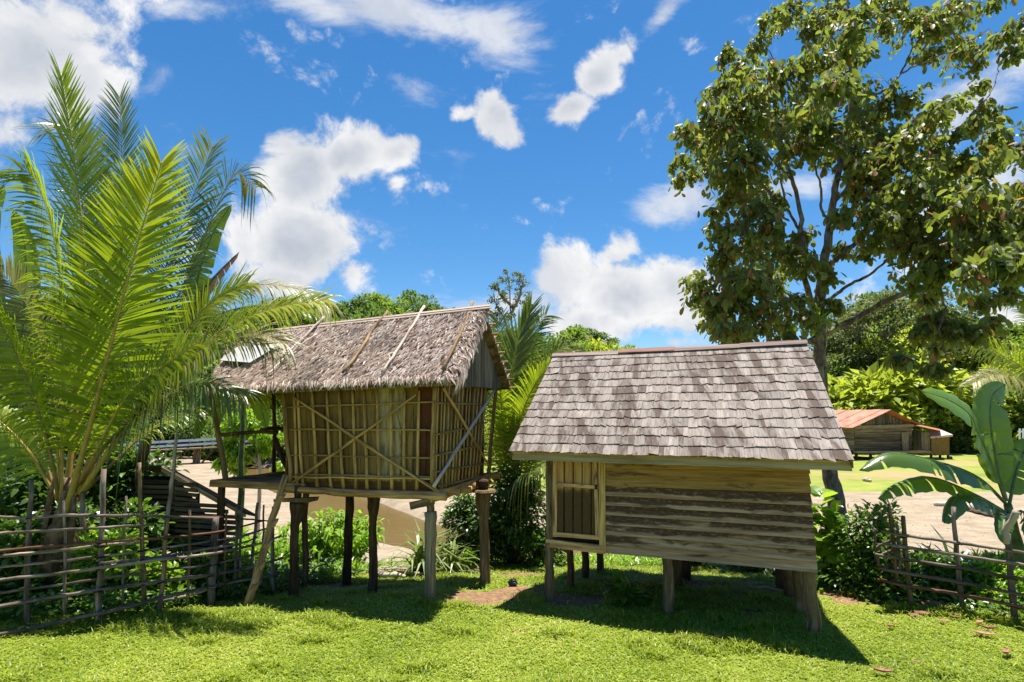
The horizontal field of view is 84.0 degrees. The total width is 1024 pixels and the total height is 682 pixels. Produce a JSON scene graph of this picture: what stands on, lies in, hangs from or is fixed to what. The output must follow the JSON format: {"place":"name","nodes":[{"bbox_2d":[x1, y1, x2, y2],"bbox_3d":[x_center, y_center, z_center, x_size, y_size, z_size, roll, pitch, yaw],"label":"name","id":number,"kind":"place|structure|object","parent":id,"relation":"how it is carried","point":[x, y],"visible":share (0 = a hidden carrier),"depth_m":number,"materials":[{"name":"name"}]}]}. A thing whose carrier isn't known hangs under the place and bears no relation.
{"place":"outdoors","nodes":[
{"label":"outdoors","id":0,"kind":"place"},
{"bbox_2d":[246,465,656,559],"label":"dirt path","id":1,"kind":"structure","parent":0,"point":[399,521],"depth_m":23.85,"materials":[{"name":"soil"}]},
{"bbox_2d":[0,558,1023,681],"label":"lawn grass","id":2,"kind":"structure","parent":0,"point":[624,651],"depth_m":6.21,"materials":[{"name":"plant"}]},
{"bbox_2d":[0,406,1023,681],"bbox_3d":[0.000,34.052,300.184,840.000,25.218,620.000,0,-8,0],"label":"ground","id":3,"kind":"structure","parent":0,"point":[920,522],"depth_m":7.84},
{"bbox_2d":[0,184,40,494],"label":"palm tree","id":4,"kind":"object","parent":3,"relation":"on","point":[16,248],"visible":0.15,"depth_m":9.75,"materials":[{"name":"green plant"}]},
{"bbox_2d":[0,507,76,604],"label":"leafy shrub","id":5,"kind":"object","parent":3,"relation":"on","point":[7,541],"visible":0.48,"depth_m":7.75,"materials":[{"name":"green plant"}]},
{"bbox_2d":[0,454,106,568],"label":"leafy shrub","id":6,"kind":"object","parent":3,"relation":"on","point":[8,502],"visible":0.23,"depth_m":8.80,"materials":[{"name":"green plant"}]},
{"bbox_2d":[19,420,94,504],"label":"leafy shrub","id":7,"kind":"object","parent":3,"relation":"on","point":[66,453],"visible":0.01,"depth_m":11.29,"materials":[{"name":"green plant"}]},
{"bbox_2d":[52,445,134,541],"bbox_3d":[-7.448,3.059,10.182,2.257,2.565,1.572,0,-8,0],"label":"leafy shrub","id":8,"kind":"object","parent":3,"relation":"on","point":[94,489],"visible":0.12,"depth_m":10.05,"materials":[{"name":"green plant"}]},
{"bbox_2d":[51,524,154,609],"bbox_3d":[-5.571,3.109,7.835,1.300,1.158,1.031,2,-8,-17],"label":"leafy shrub","id":9,"kind":"object","parent":3,"relation":"on","point":[113,534],"visible":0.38,"depth_m":7.71,"materials":[{"name":"green plant"}]},
{"bbox_2d":[88,497,174,586],"bbox_3d":[-5.729,3.079,8.477,1.478,1.466,1.008,0,-8,0],"label":"leafy shrub","id":10,"kind":"object","parent":3,"relation":"on","point":[157,530],"visible":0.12,"depth_m":8.59,"materials":[{"name":"green plant"}]},
{"bbox_2d":[89,441,189,518],"bbox_3d":[-7.034,3.118,10.484,1.888,2.545,1.509,2,-8,-16],"label":"leafy shrub","id":11,"kind":"object","parent":3,"relation":"on","point":[123,469],"visible":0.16,"depth_m":10.31,"materials":[{"name":"green plant"}]},
{"bbox_2d":[0,432,283,635],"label":"stick fence","id":12,"kind":"object","parent":3,"relation":"on","point":[163,558],"visible":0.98,"depth_m":6.98,"materials":[{"name":"brown wood"}]},
{"bbox_2d":[83,354,212,404],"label":"forest bush","id":13,"kind":"object","parent":3,"relation":"on","point":[204,376],"depth_m":61.85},
{"bbox_2d":[124,413,179,452],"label":"forest bush","id":14,"kind":"object","parent":3,"relation":"on","point":[154,434],"visible":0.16,"depth_m":52.34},
{"bbox_2d":[126,550,196,608],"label":"leafy shrub","id":15,"kind":"object","parent":3,"relation":"on","point":[152,576],"visible":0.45,"depth_m":7.64,"materials":[{"name":"green plant"}]},
{"bbox_2d":[151,409,192,454],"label":"forest bush","id":16,"kind":"object","parent":3,"relation":"on","point":[169,436],"visible":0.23,"depth_m":53.02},
{"bbox_2d":[0,50,345,590],"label":"coconut palm","id":17,"kind":"object","parent":3,"relation":"on","point":[102,254],"visible":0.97,"depth_m":8.27,"materials":[{"name":"plant"}]},
{"bbox_2d":[146,536,203,573],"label":"ginger plant","id":18,"kind":"object","parent":3,"relation":"on","point":[177,549],"visible":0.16,"depth_m":8.36,"materials":[{"name":"green plant"}]},
{"bbox_2d":[42,204,318,505],"bbox_3d":[-6.159,0.818,10.457,5.320,7.079,0.577,-1,-8,4],"label":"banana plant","id":19,"kind":"object","parent":3,"relation":"on","point":[214,239],"visible":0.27,"depth_m":10.75,"materials":[{"name":"green plant"}]},
{"bbox_2d":[0,554,368,623],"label":"weeds","id":20,"kind":"object","parent":3,"relation":"on","point":[87,603],"visible":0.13,"depth_m":7.38,"materials":[{"name":"green plant"}]},
{"bbox_2d":[96,437,284,463],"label":"footbridge","id":21,"kind":"object","parent":3,"relation":"on","point":[196,454],"visible":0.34,"depth_m":45.90,"materials":[{"name":"grey wood"}]},
{"bbox_2d":[135,465,254,555],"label":"slatted shed","id":22,"kind":"structure","parent":3,"relation":"on","point":[156,490],"depth_m":9.04,"materials":[{"name":"grey wood"}]},
{"bbox_2d":[162,413,227,460],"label":"forest bush","id":23,"kind":"object","parent":3,"relation":"on","point":[185,435],"visible":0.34,"depth_m":51.30,"materials":[{"name":"plant"}]},
{"bbox_2d":[179,554,230,601],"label":"leafy shrub","id":24,"kind":"object","parent":3,"relation":"on","point":[200,570],"visible":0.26,"depth_m":8.01,"materials":[{"name":"green plant"}]},
{"bbox_2d":[199,358,221,378],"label":"forest tree","id":25,"kind":"object","parent":3,"relation":"on","point":[211,368],"visible":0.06,"depth_m":61.52,"materials":[{"name":"green plant"}]},
{"bbox_2d":[202,309,244,340],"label":"forest tree","id":26,"kind":"object","parent":3,"relation":"on","point":[221,324],"visible":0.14,"depth_m":102.48,"materials":[{"name":"green plant"}]},
{"bbox_2d":[198,424,252,465],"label":"forest bush","id":27,"kind":"object","parent":3,"relation":"on","point":[212,436],"visible":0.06,"depth_m":50.47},
{"bbox_2d":[182,343,269,541],"bbox_3d":[-5.675,2.439,11.716,2.558,4.889,0.301,0,-8,0],"label":"tree","id":28,"kind":"object","parent":3,"relation":"on","point":[265,423],"visible":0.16,"depth_m":11.76,"materials":[{"name":"green plant"}]},
{"bbox_2d":[205,551,263,588],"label":"leafy shrub","id":29,"kind":"object","parent":3,"relation":"on","point":[230,566],"visible":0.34,"depth_m":8.83,"materials":[{"name":"green plant"}]},
{"bbox_2d":[210,405,284,542],"bbox_3d":[-7.686,4.037,16.635,2.256,4.325,1.366,0,-8,0],"label":"young tree","id":30,"kind":"object","parent":3,"relation":"on","point":[259,448],"visible":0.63,"depth_m":16.59,"materials":[{"name":"green plant"}]},
{"bbox_2d":[243,474,288,605],"bbox_3d":[-3.347,2.702,7.809,0.166,1.669,0.612,-4,-9,28],"label":"log ladder","id":31,"kind":"object","parent":3,"relation":"on","point":[272,521],"visible":0.98,"depth_m":7.76,"materials":[{"name":"brown wood"}]},
{"bbox_2d":[231,534,301,562],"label":"ginger plant","id":32,"kind":"object","parent":3,"relation":"on","point":[258,548],"visible":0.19,"depth_m":11.14,"materials":[{"name":"green plant"}]},
{"bbox_2d":[238,296,301,329],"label":"forest tree","id":33,"kind":"object","parent":3,"relation":"on","point":[275,325],"visible":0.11,"depth_m":99.84,"materials":[{"name":"green plant"}]},
{"bbox_2d":[261,412,285,455],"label":"forest bush","id":34,"kind":"object","parent":3,"relation":"on","point":[281,422],"visible":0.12,"depth_m":52.72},
{"bbox_2d":[231,521,318,561],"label":"ginger plant","id":35,"kind":"object","parent":3,"relation":"on","point":[284,534],"visible":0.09,"depth_m":11.95,"materials":[{"name":"green plant"}]},
{"bbox_2d":[280,307,328,327],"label":"forest tree","id":36,"kind":"object","parent":3,"relation":"on","point":[305,322],"visible":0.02,"depth_m":77.63,"materials":[{"name":"green plant"}]},
{"bbox_2d":[284,507,389,564],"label":"ginger plant","id":37,"kind":"object","parent":3,"relation":"on","point":[328,540],"visible":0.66,"depth_m":11.33,"materials":[{"name":"green plant"}]},
{"bbox_2d":[318,293,373,319],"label":"forest tree","id":38,"kind":"object","parent":3,"relation":"on","point":[358,302],"visible":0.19,"depth_m":100.97,"materials":[{"name":"green plant"}]},
{"bbox_2d":[314,301,391,322],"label":"forest tree","id":39,"kind":"object","parent":3,"relation":"on","point":[362,312],"visible":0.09,"depth_m":82.46,"materials":[{"name":"green plant"}]},
{"bbox_2d":[205,300,515,600],"bbox_3d":[-2.921,1.720,9.506,5.529,4.794,2.828,-2,-8,15],"label":"thatched hut","id":40,"kind":"object","parent":3,"relation":"on","point":[375,410],"visible":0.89,"depth_m":8.50,"materials":[{"name":"brown plant"}]},
{"bbox_2d":[363,292,413,315],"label":"forest tree","id":41,"kind":"object","parent":3,"relation":"on","point":[391,305],"visible":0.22,"depth_m":102.36,"materials":[{"name":"green plant"}]},
{"bbox_2d":[378,572,405,577],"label":"fallen branch","id":42,"kind":"object","parent":3,"relation":"on","point":[390,574],"visible":0.97,"depth_m":9.79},
{"bbox_2d":[317,564,478,578],"bbox_3d":[-2.584,4.258,10.532,4.338,0.202,1.139,1,-8,-6],"label":"brushwood","id":43,"kind":"object","parent":3,"relation":"on","point":[402,567],"visible":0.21,"depth_m":10.53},
{"bbox_2d":[396,289,438,313],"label":"forest tree","id":44,"kind":"object","parent":3,"relation":"on","point":[410,294],"visible":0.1,"depth_m":111.91,"materials":[{"name":"green plant"}]},
{"bbox_2d":[365,520,472,579],"bbox_3d":[-1.645,3.741,10.411,1.990,1.072,2.028,0,-8,0],"label":"sword plant","id":45,"kind":"object","parent":3,"relation":"on","point":[418,551],"visible":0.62,"depth_m":10.25,"materials":[{"name":"plant"}]},
{"bbox_2d":[403,297,442,312],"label":"forest tree","id":46,"kind":"object","parent":3,"relation":"on","point":[430,307],"visible":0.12,"depth_m":97.28,"materials":[{"name":"green plant"}]},
{"bbox_2d":[410,533,493,573],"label":"sword plant","id":47,"kind":"object","parent":3,"relation":"on","point":[453,561],"visible":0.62,"depth_m":10.38,"materials":[{"name":"plant"}]},
{"bbox_2d":[436,493,490,563],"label":"leafy shrub","id":48,"kind":"object","parent":3,"relation":"on","point":[458,511],"visible":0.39,"depth_m":11.48,"materials":[{"name":"green plant"}]},
{"bbox_2d":[460,547,479,568],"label":"seedling","id":49,"kind":"object","parent":3,"relation":"on","point":[468,558],"visible":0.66,"depth_m":10.51,"materials":[{"name":"green plant"}]},
{"bbox_2d":[487,269,532,359],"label":"slim tree","id":50,"kind":"object","parent":3,"relation":"on","point":[504,298],"visible":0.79,"depth_m":53.07,"materials":[{"name":"green plant"}]},
{"bbox_2d":[457,462,579,566],"bbox_3d":[0.137,3.444,11.347,2.433,2.066,1.723,0,-8,0],"label":"leafy shrub","id":51,"kind":"object","parent":3,"relation":"on","point":[501,526],"visible":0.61,"depth_m":11.06,"materials":[{"name":"green plant"}]},
{"bbox_2d":[484,292,586,559],"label":"coconut palm","id":52,"kind":"object","parent":3,"relation":"on","point":[511,411],"visible":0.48,"depth_m":12.04,"materials":[{"name":"plant"}]},
{"bbox_2d":[507,521,563,567],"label":"leafy shrub","id":53,"kind":"object","parent":3,"relation":"on","point":[529,539],"visible":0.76,"depth_m":10.64,"materials":[{"name":"green plant"}]},
{"bbox_2d":[537,337,564,357],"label":"forest tree","id":54,"kind":"object","parent":3,"relation":"on","point":[550,345],"visible":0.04,"depth_m":77.34,"materials":[{"name":"green plant"}]},
{"bbox_2d":[542,339,591,360],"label":"forest tree","id":55,"kind":"object","parent":3,"relation":"on","point":[584,344],"visible":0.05,"depth_m":73.39,"materials":[{"name":"green plant"}]},
{"bbox_2d":[538,325,597,354],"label":"forest tree","id":56,"kind":"object","parent":3,"relation":"on","point":[575,333],"visible":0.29,"depth_m":97.62,"materials":[{"name":"green plant"}]},
{"bbox_2d":[576,335,622,351],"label":"forest tree","id":57,"kind":"object","parent":3,"relation":"on","point":[595,345],"visible":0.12,"depth_m":75.33,"materials":[{"name":"green plant"}]},
{"bbox_2d":[583,328,620,348],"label":"forest tree","id":58,"kind":"object","parent":3,"relation":"on","point":[601,334],"visible":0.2,"depth_m":109.20,"materials":[{"name":"green plant"}]},
{"bbox_2d":[189,487,1022,559],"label":"river gravel","id":59,"kind":"structure","parent":3,"relation":"on","point":[818,500],"depth_m":20.55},
{"bbox_2d":[602,569,654,609],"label":"leafy plant","id":60,"kind":"object","parent":3,"relation":"on","point":[631,594],"visible":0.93,"depth_m":7.49,"materials":[{"name":"green plant"}]},
{"bbox_2d":[254,546,1005,582],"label":"bank plants","id":61,"kind":"object","parent":3,"relation":"on","point":[356,565],"visible":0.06,"depth_m":11.08,"materials":[{"name":"green plant"}]},
{"bbox_2d":[509,339,853,631],"bbox_3d":[2.594,2.019,8.660,4.172,3.916,3.629,-4,-9,24],"label":"granary hut","id":62,"kind":"object","parent":3,"relation":"on","point":[677,460],"visible":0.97,"depth_m":7.46,"materials":[{"name":"grey wood"}]},
{"bbox_2d":[553,461,598,539],"bbox_3d":[0.870,2.135,7.772,0.689,1.087,0.077,-4,-9,24],"label":"door","id":63,"kind":"structure","parent":62,"relation":"in","point":[581,527],"depth_m":7.78,"materials":[{"name":"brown wood"}]},
{"bbox_2d":[726,565,773,573],"bbox_3d":[4.287,3.879,10.149,1.005,0.557,0.831,0,-8,0],"label":"weed patch","id":64,"kind":"object","parent":3,"relation":"on","point":[746,567],"visible":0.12,"depth_m":9.99,"materials":[{"name":"green plant"}]},
{"bbox_2d":[810,486,855,589],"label":"tall weed","id":65,"kind":"object","parent":3,"relation":"on","point":[824,552],"visible":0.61,"depth_m":8.57,"materials":[{"name":"green plant"}]},
{"bbox_2d":[816,530,867,578],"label":"leafy shrub","id":66,"kind":"object","parent":3,"relation":"on","point":[842,556],"visible":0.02,"depth_m":9.16,"materials":[{"name":"green plant"}]},
{"bbox_2d":[807,330,880,384],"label":"forest tree","id":67,"kind":"object","parent":3,"relation":"on","point":[859,354],"visible":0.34,"depth_m":66.63,"materials":[{"name":"green plant"}]},
{"bbox_2d":[829,389,859,407],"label":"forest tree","id":68,"kind":"object","parent":3,"relation":"on","point":[837,397],"visible":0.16,"depth_m":60.57,"materials":[{"name":"green plant"}]},
{"bbox_2d":[666,0,1023,540],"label":"broadleaf tree","id":69,"kind":"object","parent":3,"relation":"on","point":[988,256],"visible":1,"depth_m":12.60,"materials":[{"name":"green plant"}]},
{"bbox_2d":[783,293,840,336],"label":"epiphyte fern","id":70,"kind":"object","parent":69,"relation":"attached to","point":[823,315],"visible":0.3,"depth_m":13.02,"materials":[{"name":"green plant"}]},
{"bbox_2d":[827,360,869,381],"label":"forest tree","id":71,"kind":"object","parent":3,"relation":"on","point":[838,368],"visible":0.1,"depth_m":67.04,"materials":[{"name":"green plant"}]},
{"bbox_2d":[831,394,896,411],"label":"forest bush","id":72,"kind":"object","parent":3,"relation":"on","point":[863,399],"visible":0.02,"depth_m":58.15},
{"bbox_2d":[813,295,916,372],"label":"forest tree","id":73,"kind":"object","parent":3,"relation":"on","point":[839,346],"visible":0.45,"depth_m":67.78,"materials":[{"name":"green plant"}]},
{"bbox_2d":[843,318,889,352],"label":"forest tree","id":74,"kind":"object","parent":3,"relation":"on","point":[875,336],"visible":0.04,"depth_m":86.11,"materials":[{"name":"green plant"}]},
{"bbox_2d":[817,498,922,603],"bbox_3d":[5.194,2.983,8.217,1.278,1.336,1.255,8,-11,-44],"label":"leafy shrub","id":75,"kind":"object","parent":3,"relation":"on","point":[863,552],"visible":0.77,"depth_m":8.09,"materials":[{"name":"green plant"}]},
{"bbox_2d":[852,289,895,329],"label":"forest tree","id":76,"kind":"object","parent":3,"relation":"on","point":[866,295],"visible":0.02,"depth_m":105.33,"materials":[{"name":"green plant"}]},
{"bbox_2d":[827,366,922,404],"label":"forest bush","id":77,"kind":"object","parent":3,"relation":"on","point":[860,370],"visible":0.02,"depth_m":62.02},
{"bbox_2d":[834,409,930,458],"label":"plank house","id":78,"kind":"structure","parent":3,"relation":"on","point":[881,431],"depth_m":49.93,"materials":[{"name":"brown wood"}]},
{"bbox_2d":[901,432,908,450],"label":"door","id":79,"kind":"structure","parent":78,"relation":"in","point":[904,435],"depth_m":50.09,"materials":[{"name":"grey wood"}]},
{"bbox_2d":[913,425,939,450],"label":"rusty lean to","id":80,"kind":"object","parent":78,"relation":"attached to","point":[921,440],"visible":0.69,"depth_m":50.59,"materials":[{"name":"wood"}]},
{"bbox_2d":[836,398,930,425],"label":"forest bush","id":81,"kind":"object","parent":3,"relation":"on","point":[903,410],"visible":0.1,"depth_m":56.66,"materials":[{"name":"plant"}]},
{"bbox_2d":[744,549,1023,619],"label":"weeds","id":82,"kind":"object","parent":3,"relation":"on","point":[967,603],"visible":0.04,"depth_m":7.52,"materials":[{"name":"green plant"}]},
{"bbox_2d":[861,497,912,567],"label":"tall weed","id":83,"kind":"object","parent":3,"relation":"on","point":[894,504],"visible":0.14,"depth_m":8.61,"materials":[{"name":"green plant"}]},
{"bbox_2d":[830,364,962,448],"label":"forest bush","id":84,"kind":"object","parent":3,"relation":"on","point":[890,372],"visible":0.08,"depth_m":58.48,"materials":[{"name":"plant"}]},
{"bbox_2d":[836,289,967,364],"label":"forest tree","id":85,"kind":"object","parent":3,"relation":"on","point":[902,300],"visible":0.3,"depth_m":66.57,"materials":[{"name":"green plant"}]},
{"bbox_2d":[828,363,978,429],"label":"forest bush","id":86,"kind":"object","parent":3,"relation":"on","point":[870,381],"visible":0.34,"depth_m":58.32,"materials":[{"name":"plant"}]},
{"bbox_2d":[852,323,967,391],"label":"forest tree","id":87,"kind":"object","parent":3,"relation":"on","point":[899,339],"visible":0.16,"depth_m":63.38,"materials":[{"name":"green plant"}]},
{"bbox_2d":[828,357,1018,452],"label":"forest bush","id":88,"kind":"object","parent":3,"relation":"on","point":[874,368],"visible":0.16,"depth_m":58.59,"materials":[{"name":"plant"}]},
{"bbox_2d":[860,283,991,362],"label":"forest tree","id":89,"kind":"object","parent":3,"relation":"on","point":[951,296],"visible":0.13,"depth_m":66.39,"materials":[{"name":"green plant"}]},
{"bbox_2d":[883,546,982,601],"bbox_3d":[5.908,3.275,8.050,1.501,0.710,1.047,0,-8,0],"label":"weed patch","id":90,"kind":"object","parent":3,"relation":"on","point":[933,570],"visible":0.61,"depth_m":7.81,"materials":[{"name":"green plant"}]},
{"bbox_2d":[905,408,963,450],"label":"forest bush","id":91,"kind":"object","parent":3,"relation":"on","point":[928,423],"visible":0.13,"depth_m":57.06,"materials":[{"name":"plant"}]},
{"bbox_2d":[900,369,978,449],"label":"forest bush","id":92,"kind":"object","parent":3,"relation":"on","point":[931,401],"visible":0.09,"depth_m":59.90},
{"bbox_2d":[928,430,952,458],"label":"thatched store","id":93,"kind":"structure","parent":3,"relation":"on","point":[940,443],"depth_m":50.21,"materials":[{"name":"brown plant"}]},
{"bbox_2d":[860,381,1023,569],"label":"banana plant","id":94,"kind":"object","parent":3,"relation":"on","point":[985,415],"visible":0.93,"depth_m":8.25,"materials":[{"name":"green plant"}]},
{"bbox_2d":[911,525,974,572],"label":"sword plant","id":95,"kind":"object","parent":3,"relation":"on","point":[951,557],"visible":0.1,"depth_m":8.36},
{"bbox_2d":[873,505,1023,623],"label":"stick fence","id":96,"kind":"object","parent":3,"relation":"on","point":[1011,592],"visible":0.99,"depth_m":7.27,"materials":[{"name":"brown wood"}]},
{"bbox_2d":[1001,510,1020,543],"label":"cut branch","id":97,"kind":"object","parent":96,"relation":"on","point":[1010,522],"visible":1,"depth_m":6.90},
{"bbox_2d":[929,416,975,453],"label":"forest bush","id":98,"kind":"object","parent":3,"relation":"on","point":[957,439],"visible":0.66,"depth_m":57.52,"materials":[{"name":"plant"}]},
{"bbox_2d":[907,303,1018,362],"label":"forest tree","id":99,"kind":"object","parent":3,"relation":"on","point":[1008,338],"visible":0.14,"depth_m":66.50,"materials":[{"name":"green plant"}]},
{"bbox_2d":[921,371,1023,452],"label":"forest bush","id":100,"kind":"object","parent":3,"relation":"on","point":[1016,399],"visible":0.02,"depth_m":57.92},
{"bbox_2d":[967,504,994,516],"bbox_3d":[19.133,6.843,23.198,0.475,0.508,1.619,-1,-8,10],"label":"driftwood log","id":101,"kind":"object","parent":3,"relation":"on","point":[978,511],"visible":0.35,"depth_m":23.23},
{"bbox_2d":[940,556,1023,609],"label":"weed patch","id":102,"kind":"object","parent":3,"relation":"on","point":[995,581],"visible":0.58,"depth_m":7.59,"materials":[{"name":"green plant"}]},
{"bbox_2d":[942,407,1023,451],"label":"forest bush","id":103,"kind":"object","parent":3,"relation":"on","point":[1021,416],"visible":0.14,"depth_m":58.04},
{"bbox_2d":[946,348,1023,396],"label":"forest tree","id":104,"kind":"object","parent":3,"relation":"on","point":[969,364],"visible":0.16,"depth_m":63.25,"materials":[{"name":"green plant"}]},
{"bbox_2d":[949,368,1022,407],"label":"forest bush","id":105,"kind":"object","parent":3,"relation":"on","point":[993,380],"visible":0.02,"depth_m":58.86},
{"bbox_2d":[949,376,1023,410],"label":"forest bush","id":106,"kind":"object","parent":3,"relation":"on","point":[993,400],"visible":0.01,"depth_m":58.90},
{"bbox_2d":[958,289,1023,407],"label":"coconut palm","id":107,"kind":"object","parent":3,"relation":"on","point":[1017,381],"visible":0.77,"depth_m":14.90,"materials":[{"name":"plant"}]},
{"bbox_2d":[969,383,1023,449],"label":"forest bush","id":108,"kind":"object","parent":3,"relation":"on","point":[1021,399],"visible":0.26,"depth_m":56.84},
{"bbox_2d":[0,0,1023,351],"label":"sky","id":109,"kind":"structure","parent":0,"point":[439,148],"materials":[{"name":"blue"}]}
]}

